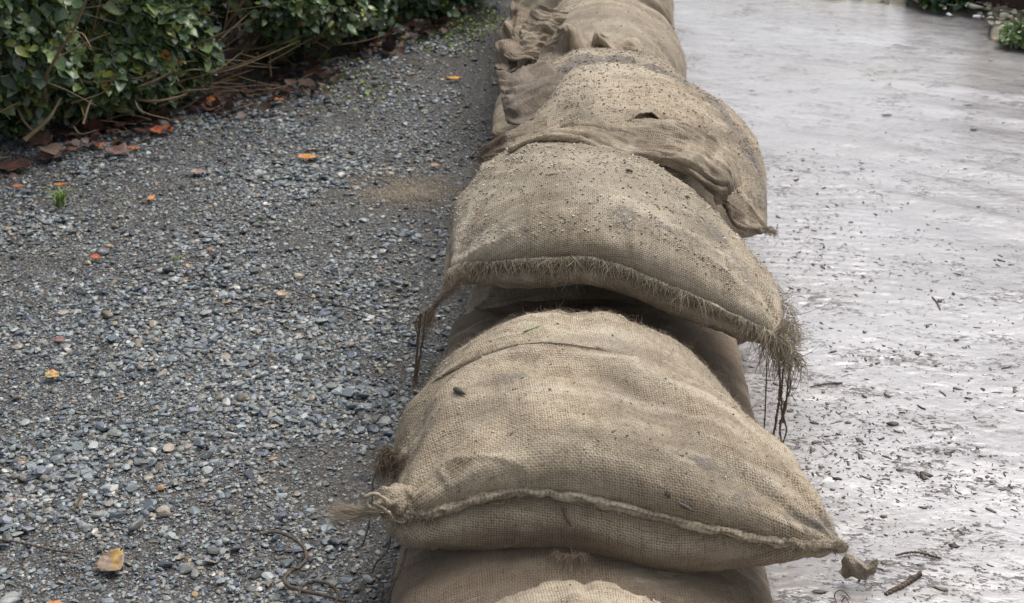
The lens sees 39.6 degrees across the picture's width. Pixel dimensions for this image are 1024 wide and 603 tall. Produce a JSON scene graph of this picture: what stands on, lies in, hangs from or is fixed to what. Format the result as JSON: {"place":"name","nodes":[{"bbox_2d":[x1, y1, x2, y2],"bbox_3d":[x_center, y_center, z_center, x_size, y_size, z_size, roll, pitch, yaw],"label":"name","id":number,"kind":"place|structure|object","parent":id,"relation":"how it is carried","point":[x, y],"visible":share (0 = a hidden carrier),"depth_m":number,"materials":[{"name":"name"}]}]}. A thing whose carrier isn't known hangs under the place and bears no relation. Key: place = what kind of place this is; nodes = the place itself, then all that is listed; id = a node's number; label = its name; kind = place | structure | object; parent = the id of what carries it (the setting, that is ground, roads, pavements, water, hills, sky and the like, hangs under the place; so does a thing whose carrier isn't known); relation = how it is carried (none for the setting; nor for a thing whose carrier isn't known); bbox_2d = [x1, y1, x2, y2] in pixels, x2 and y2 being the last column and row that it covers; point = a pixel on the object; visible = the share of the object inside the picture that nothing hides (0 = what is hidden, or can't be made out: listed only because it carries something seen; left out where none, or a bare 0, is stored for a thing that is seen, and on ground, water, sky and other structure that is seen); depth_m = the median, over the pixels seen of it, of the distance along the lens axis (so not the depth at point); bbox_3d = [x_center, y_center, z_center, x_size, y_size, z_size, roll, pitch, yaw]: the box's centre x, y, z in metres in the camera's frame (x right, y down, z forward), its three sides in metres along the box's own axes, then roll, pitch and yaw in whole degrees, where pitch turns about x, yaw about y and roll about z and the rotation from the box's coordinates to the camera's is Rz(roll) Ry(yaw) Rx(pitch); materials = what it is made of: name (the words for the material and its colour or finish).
{"place":"outdoors","nodes":[
{"label":"outdoors","id":0,"kind":"place"},
{"bbox_2d":[0,0,511,602],"bbox_3d":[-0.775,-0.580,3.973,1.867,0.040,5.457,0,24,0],"label":"gravel","id":1,"kind":"structure","parent":0,"point":[294,412],"depth_m":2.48,"materials":[{"name":"grey gravel"}]},
{"bbox_2d":[0,596,20,602],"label":"stone","id":2,"kind":"object","parent":1,"relation":"on","point":[10,599],"visible":1,"depth_m":1.79,"materials":[{"name":"white stone"}]},
{"bbox_2d":[0,157,30,170],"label":"fallen leaf","id":3,"kind":"object","parent":1,"relation":"on","point":[7,164],"visible":1,"depth_m":3.37,"materials":[{"name":"brown plant"}]},
{"bbox_2d":[8,184,24,187],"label":"fallen leaf","id":4,"kind":"object","parent":1,"relation":"on","point":[17,185],"visible":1,"depth_m":3.23,"materials":[{"name":"orange plant"}]},
{"bbox_2d":[21,129,52,145],"bbox_3d":[-1.183,-0.413,3.537,0.062,0.028,0.108,-13,27,-28],"label":"fallen leaf","id":5,"kind":"object","parent":1,"relation":"on","point":[44,137],"visible":0.76,"depth_m":3.53,"materials":[{"name":"brown plant"}]},
{"bbox_2d":[0,538,82,554],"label":"twig","id":6,"kind":"object","parent":1,"relation":"on","point":[47,548],"visible":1,"depth_m":1.86,"materials":[{"name":"brown wood"}]},
{"bbox_2d":[0,0,86,157],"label":"hedge shrub","id":7,"kind":"object","parent":1,"relation":"on","point":[24,68],"visible":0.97,"depth_m":3.35,"materials":[{"name":"green plant"}]},
{"bbox_2d":[25,150,67,158],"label":"fallen leaf","id":8,"kind":"object","parent":1,"relation":"on","point":[42,154],"visible":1,"depth_m":3.42,"materials":[{"name":"brown plant"}]},
{"bbox_2d":[42,369,58,377],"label":"fallen leaf","id":9,"kind":"object","parent":1,"relation":"on","point":[51,373],"visible":1,"depth_m":2.35,"materials":[{"name":"orange plant"}]},
{"bbox_2d":[51,336,65,341],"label":"fallen leaf","id":10,"kind":"object","parent":1,"relation":"on","point":[59,338],"visible":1,"depth_m":2.46,"materials":[{"name":"pink plant"}]},
{"bbox_2d":[44,186,77,207],"bbox_3d":[-0.983,-0.229,3.115,0.080,0.042,0.080,12,26,26],"label":"grass tuft","id":11,"kind":"object","parent":1,"relation":"on","point":[59,197],"visible":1,"depth_m":3.11,"materials":[{"name":"green plant"}]},
{"bbox_2d":[72,490,83,511],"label":"twig","id":12,"kind":"object","parent":1,"relation":"on","point":[78,501],"visible":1,"depth_m":1.96,"materials":[{"name":"brown wood"}]},
{"bbox_2d":[89,253,100,257],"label":"fallen leaf","id":13,"kind":"object","parent":1,"relation":"on","point":[95,255],"visible":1,"depth_m":2.82,"materials":[{"name":"orange plant"}]},
{"bbox_2d":[97,247,109,256],"bbox_3d":[-0.818,-0.098,2.847,0.021,0.016,0.028,0,24,0],"label":"stone","id":14,"kind":"object","parent":1,"relation":"on","point":[101,251],"visible":0.97,"depth_m":2.84,"materials":[{"name":"grey stone"}]},
{"bbox_2d":[100,597,114,602],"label":"stone","id":15,"kind":"object","parent":1,"relation":"on","point":[108,600],"visible":1,"depth_m":1.79,"materials":[{"name":"grey stone"}]},
{"bbox_2d":[95,547,123,570],"bbox_3d":[-0.523,0.333,1.852,0.041,0.014,0.052,0,24,0],"label":"fallen leaf","id":16,"kind":"object","parent":1,"relation":"on","point":[112,560],"visible":1,"depth_m":1.85,"materials":[{"name":"beige plant"}]},
{"bbox_2d":[99,142,131,154],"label":"fallen leaf","id":17,"kind":"object","parent":1,"relation":"on","point":[119,149],"visible":1,"depth_m":3.44,"materials":[{"name":"brown plant"}]},
{"bbox_2d":[127,517,141,530],"bbox_3d":[-0.512,0.305,1.937,0.012,0.016,0.030,11,26,24],"label":"stone","id":18,"kind":"object","parent":1,"relation":"on","point":[136,524],"visible":1,"depth_m":1.93,"materials":[{"name":"grey stone"}]},
{"bbox_2d":[137,445,158,456],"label":"twig","id":19,"kind":"object","parent":1,"relation":"on","point":[148,450],"visible":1,"depth_m":2.09,"materials":[{"name":"wood"}]},
{"bbox_2d":[144,475,153,480],"bbox_3d":[-0.523,0.254,2.048,0.015,0.005,0.011,-9,25,-20],"label":"stone","id":20,"kind":"object","parent":1,"relation":"on","point":[147,478],"visible":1,"depth_m":2.04,"materials":[{"name":"white stone"}]},
{"bbox_2d":[0,0,298,137],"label":"hedge shrub","id":21,"kind":"object","parent":1,"relation":"on","point":[129,44],"visible":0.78,"depth_m":3.59,"materials":[{"name":"green plant"}]},
{"bbox_2d":[139,68,175,86],"bbox_3d":[-0.955,-0.557,3.633,0.273,0.112,0.052,14,27,29],"label":"bare branch","id":22,"kind":"object","parent":21,"relation":"on","point":[157,79],"visible":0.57,"depth_m":3.57,"materials":[{"name":"brown plant"}]},
{"bbox_2d":[133,94,186,119],"bbox_3d":[-0.911,-0.494,3.556,0.207,0.028,0.140,7,25,16],"label":"bare branch","id":23,"kind":"object","parent":21,"relation":"on","point":[150,101],"visible":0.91,"depth_m":3.59,"materials":[{"name":"brown plant"}]},
{"bbox_2d":[144,125,172,132],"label":"fallen leaf","id":24,"kind":"object","parent":1,"relation":"on","point":[157,129],"visible":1,"depth_m":3.61,"materials":[{"name":"orange plant"}]},
{"bbox_2d":[156,484,164,490],"bbox_3d":[-0.499,0.265,2.022,0.013,0.009,0.011,0,24,0],"label":"stone","id":25,"kind":"object","parent":1,"relation":"on","point":[160,487],"visible":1,"depth_m":2.02,"materials":[{"name":"stone"}]},
{"bbox_2d":[178,539,186,547],"bbox_3d":[-0.440,0.324,1.900,0.012,0.010,0.020,0,24,0],"label":"stone","id":26,"kind":"object","parent":1,"relation":"on","point":[183,543],"visible":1,"depth_m":1.89,"materials":[{"name":"grey stone"}]},
{"bbox_2d":[186,168,204,173],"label":"fallen leaf","id":27,"kind":"object","parent":1,"relation":"on","point":[199,170],"visible":1,"depth_m":3.32,"materials":[{"name":"brown plant"}]},
{"bbox_2d":[188,104,219,110],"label":"fallen leaf","id":28,"kind":"object","parent":1,"relation":"on","point":[209,107],"visible":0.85,"depth_m":3.80,"materials":[{"name":"brown plant"}]},
{"bbox_2d":[195,82,260,95],"bbox_3d":[-0.817,-0.592,3.922,0.258,0.038,0.082,2,24,4],"label":"bare branch","id":29,"kind":"object","parent":1,"relation":"on","point":[236,90],"visible":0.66,"depth_m":3.90,"materials":[{"name":"brown plant"}]},
{"bbox_2d":[9,1,479,177],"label":"leaf litter","id":30,"kind":"object","parent":1,"relation":"on","point":[53,148],"visible":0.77,"depth_m":3.87,"materials":[{"name":"brown plant"}]},
{"bbox_2d":[18,97,61,141],"bbox_3d":[-1.138,-0.439,3.429,0.106,0.090,0.069,-5,24,-10],"label":"bare branch","id":31,"kind":"object","parent":30,"relation":"on","point":[27,137],"visible":1,"depth_m":3.42,"materials":[{"name":"brown plant"}]},
{"bbox_2d":[81,99,91,123],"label":"bare branch","id":32,"kind":"object","parent":30,"relation":"on","point":[84,116],"visible":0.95,"depth_m":3.46,"materials":[{"name":"brown plant"}]},
{"bbox_2d":[275,291,287,295],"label":"fallen leaf","id":33,"kind":"object","parent":1,"relation":"on","point":[280,293],"visible":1,"depth_m":2.65,"materials":[{"name":"plant"}]},
{"bbox_2d":[187,0,389,97],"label":"hedge shrub","id":34,"kind":"object","parent":1,"relation":"on","point":[308,25],"visible":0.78,"depth_m":4.04,"materials":[{"name":"green plant"}]},
{"bbox_2d":[260,530,345,602],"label":"twine","id":35,"kind":"object","parent":1,"relation":"on","point":[296,568],"visible":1,"depth_m":1.82,"materials":[{"name":"brown fabric"}]},
{"bbox_2d":[297,61,309,64],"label":"fallen leaf","id":36,"kind":"object","parent":1,"relation":"on","point":[305,63],"visible":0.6,"depth_m":4.28,"materials":[{"name":"plant"}]},
{"bbox_2d":[290,154,317,158],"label":"fallen leaf","id":37,"kind":"object","parent":1,"relation":"on","point":[306,156],"visible":1,"depth_m":3.43,"materials":[{"name":"orange plant"}]},
{"bbox_2d":[296,579,341,602],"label":"twine","id":38,"kind":"object","parent":1,"relation":"on","point":[313,581],"visible":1,"depth_m":1.78,"materials":[{"name":"brown fabric"}]},
{"bbox_2d":[239,281,410,326],"bbox_3d":[-0.341,-0.001,2.599,0.392,0.003,0.022,13,27,28],"label":"twig","id":39,"kind":"object","parent":1,"relation":"on","point":[326,302],"visible":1,"depth_m":2.59,"materials":[{"name":"brown wood"}]},
{"bbox_2d":[205,0,484,49],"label":"hedge shrub","id":40,"kind":"object","parent":1,"relation":"on","point":[386,11],"visible":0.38,"depth_m":4.63,"materials":[{"name":"green plant"}]},
{"bbox_2d":[350,363,359,370],"bbox_3d":[-0.267,0.111,2.397,0.024,0.009,0.017,-17,29,-34],"label":"stone","id":41,"kind":"object","parent":1,"relation":"on","point":[355,366],"visible":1,"depth_m":2.39,"materials":[{"name":"grey stone"}]},
{"bbox_2d":[297,0,509,113],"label":"moss","id":42,"kind":"object","parent":1,"relation":"on","point":[483,23],"visible":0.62,"depth_m":4.62,"materials":[{"name":"green plant"}]},
{"bbox_2d":[443,76,461,78],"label":"fallen leaf","id":43,"kind":"object","parent":1,"relation":"on","point":[453,77],"visible":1,"depth_m":4.11,"materials":[{"name":"orange plant"}]},
{"bbox_2d":[489,64,522,137],"bbox_3d":[0.194,-0.489,3.514,0.507,0.178,0.657,0,24,0],"label":"sandbag","id":44,"kind":"object","parent":1,"relation":"on","point":[500,125],"visible":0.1,"depth_m":3.30,"materials":[{"name":"fabric"}]},
{"bbox_2d":[494,0,688,79],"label":"sandbag","id":45,"kind":"object","parent":44,"relation":"on","point":[526,33],"visible":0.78,"depth_m":3.01,"materials":[{"name":"fabric"}]},
{"bbox_2d":[343,427,776,602],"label":"sandbag","id":46,"kind":"object","parent":1,"relation":"on","point":[425,575],"visible":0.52,"depth_m":1.59,"materials":[{"name":"fabric"}]},
{"bbox_2d":[811,590,827,593],"bbox_3d":[0.382,0.360,1.766,0.022,0.003,0.007,0,24,0],"label":"mud clod","id":47,"kind":"object","parent":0,"point":[819,591],"visible":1,"depth_m":1.76,"materials":[{"name":"grey soil"}]},
{"bbox_2d":[673,0,1023,602],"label":"mud road","id":48,"kind":"structure","parent":0,"point":[793,86],"depth_m":2.77,"materials":[{"name":"grey soil"}]},
{"bbox_2d":[517,59,531,69],"bbox_3d":[0.233,-0.720,3.987,0.495,0.192,0.613,0,24,0],"label":"sandbag","id":49,"kind":"object","parent":48,"relation":"on","point":[526,62],"visible":0.02,"depth_m":3.77,"materials":[{"name":"fabric"}]},
{"bbox_2d":[510,0,675,28],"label":"sandbag","id":50,"kind":"object","parent":49,"relation":"on","point":[665,8],"visible":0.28,"depth_m":3.48,"materials":[{"name":"fabric"}]},
{"bbox_2d":[409,270,763,421],"bbox_3d":[0.109,0.085,2.054,0.518,0.276,0.580,0,24,0],"label":"sandbag","id":51,"kind":"object","parent":48,"relation":"on","point":[719,350],"visible":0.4,"depth_m":2.16,"materials":[{"name":"fabric"}]},
{"bbox_2d":[319,295,856,572],"bbox_3d":[0.076,0.158,1.780,0.586,0.289,0.608,0,24,0],"label":"sandbag","id":52,"kind":"object","parent":51,"relation":"on","point":[508,494],"visible":0.98,"depth_m":1.59,"materials":[{"name":"fabric"}]},
{"bbox_2d":[453,387,466,394],"bbox_3d":[-0.062,0.106,1.674,0.007,0.007,0.023,-14,27,-30],"label":"leaf scrap","id":53,"kind":"object","parent":52,"relation":"on","point":[458,390],"visible":1,"depth_m":1.67,"materials":[{"name":"black plant"}]},
{"bbox_2d":[562,508,571,525],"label":"twig","id":54,"kind":"object","parent":52,"relation":"on","point":[567,518],"visible":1,"depth_m":1.57,"materials":[{"name":"brown wood"}]},
{"bbox_2d":[415,4,798,506],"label":"bark crumbs","id":55,"kind":"object","parent":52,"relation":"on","point":[654,204],"visible":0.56,"depth_m":2.45,"materials":[{"name":"brown wood"}]},
{"bbox_2d":[665,489,670,498],"bbox_3d":[0.170,0.209,1.546,0.007,0.010,0.008,0,24,0],"label":"leaf scrap","id":56,"kind":"object","parent":52,"relation":"on","point":[668,493],"visible":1,"depth_m":1.54,"materials":[{"name":"grey plant"}]},
{"bbox_2d":[678,502,695,512],"bbox_3d":[0.190,0.224,1.545,0.020,0.010,0.008,0,24,0],"label":"leaf scrap","id":57,"kind":"object","parent":52,"relation":"on","point":[685,506],"visible":1,"depth_m":1.54,"materials":[{"name":"plant"}]},
{"bbox_2d":[433,118,829,442],"bbox_3d":[0.162,-0.064,2.182,0.567,0.338,0.698,0,24,0],"label":"sandbag","id":58,"kind":"object","parent":51,"relation":"on","point":[665,280],"visible":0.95,"depth_m":2.02,"materials":[{"name":"fabric"}]},
{"bbox_2d":[463,284,752,344],"bbox_3d":[0.164,-0.087,2.530,0.506,0.197,0.614,0,24,0],"label":"sandbag","id":59,"kind":"object","parent":48,"relation":"on","point":[481,297],"visible":0.02,"depth_m":2.29,"materials":[{"name":"fabric"}]},
{"bbox_2d":[471,23,779,239],"bbox_3d":[0.204,-0.345,2.691,0.546,0.292,0.863,0,24,0],"label":"sandbag","id":60,"kind":"object","parent":59,"relation":"on","point":[527,91],"visible":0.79,"depth_m":2.53,"materials":[{"name":"fabric"}]},
{"bbox_2d":[810,382,842,386],"bbox_3d":[0.505,0.133,2.288,0.057,0.004,0.005,-6,24,-13],"label":"stick","id":61,"kind":"object","parent":48,"relation":"on","point":[826,384],"visible":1,"depth_m":2.29,"materials":[{"name":"wood"}]},
{"bbox_2d":[834,554,878,602],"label":"torn scrap","id":62,"kind":"object","parent":48,"relation":"on","point":[858,569],"visible":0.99,"depth_m":1.77,"materials":[{"name":"brown fabric"}]},
{"bbox_2d":[693,2,1023,602],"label":"mud crumbs","id":63,"kind":"object","parent":48,"relation":"on","point":[923,474],"visible":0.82,"depth_m":2.14,"materials":[{"name":"soil"}]},
{"bbox_2d":[881,0,889,4],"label":"verge stone","id":64,"kind":"object","parent":48,"relation":"on","point":[886,2],"visible":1,"depth_m":4.81,"materials":[{"name":"grey stone"}]},
{"bbox_2d":[886,421,898,425],"bbox_3d":[0.579,0.186,2.164,0.020,0.006,0.009,0,24,0],"label":"mud clod","id":65,"kind":"object","parent":48,"relation":"on","point":[891,423],"visible":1,"depth_m":2.16,"materials":[{"name":"grey soil"}]},
{"bbox_2d":[884,571,921,595],"bbox_3d":[0.492,0.354,1.782,0.072,0.010,0.010,-18,30,-36],"label":"stick","id":66,"kind":"object","parent":48,"relation":"on","point":[908,581],"visible":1,"depth_m":1.78,"materials":[{"name":"brown wood"}]},
{"bbox_2d":[895,551,940,558],"bbox_3d":[0.525,0.328,1.843,0.058,0.005,0.013,2,24,6],"label":"stick","id":67,"kind":"object","parent":48,"relation":"on","point":[918,552],"visible":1,"depth_m":1.84,"materials":[{"name":"wood"}]},
{"bbox_2d":[826,0,1023,44],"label":"verge","id":68,"kind":"structure","parent":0,"point":[993,28],"depth_m":4.82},
{"bbox_2d":[906,0,987,13],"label":"bush","id":69,"kind":"object","parent":68,"relation":"on","point":[935,7],"visible":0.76,"depth_m":4.81,"materials":[{"name":"green plant"}]},
{"bbox_2d":[913,0,1023,28],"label":"verge litter","id":70,"kind":"object","parent":68,"relation":"on","point":[1015,15],"visible":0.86,"depth_m":4.64,"materials":[{"name":"brown plant"}]},
{"bbox_2d":[976,0,1023,10],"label":"plank fence","id":71,"kind":"object","parent":68,"relation":"on","point":[1018,4],"depth_m":4.76,"materials":[{"name":"brown wood"}]},
{"bbox_2d":[993,18,1023,48],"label":"bush","id":72,"kind":"object","parent":68,"relation":"on","point":[1011,32],"visible":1,"depth_m":4.36,"materials":[{"name":"green plant"}]},
{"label":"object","id":73,"kind":"object","parent":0,"visible":0},
{"bbox_2d":[495,549,662,602],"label":"sandbag","id":74,"kind":"object","parent":73,"relation":"on","point":[601,592],"visible":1,"depth_m":1.47,"materials":[{"name":"fabric"}]},
{"bbox_2d":[400,0,830,601],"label":"sand grit","id":75,"kind":"object","parent":74,"relation":"on","point":[614,188],"visible":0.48,"depth_m":2.18,"materials":[{"name":"beige sand"}]}
]}

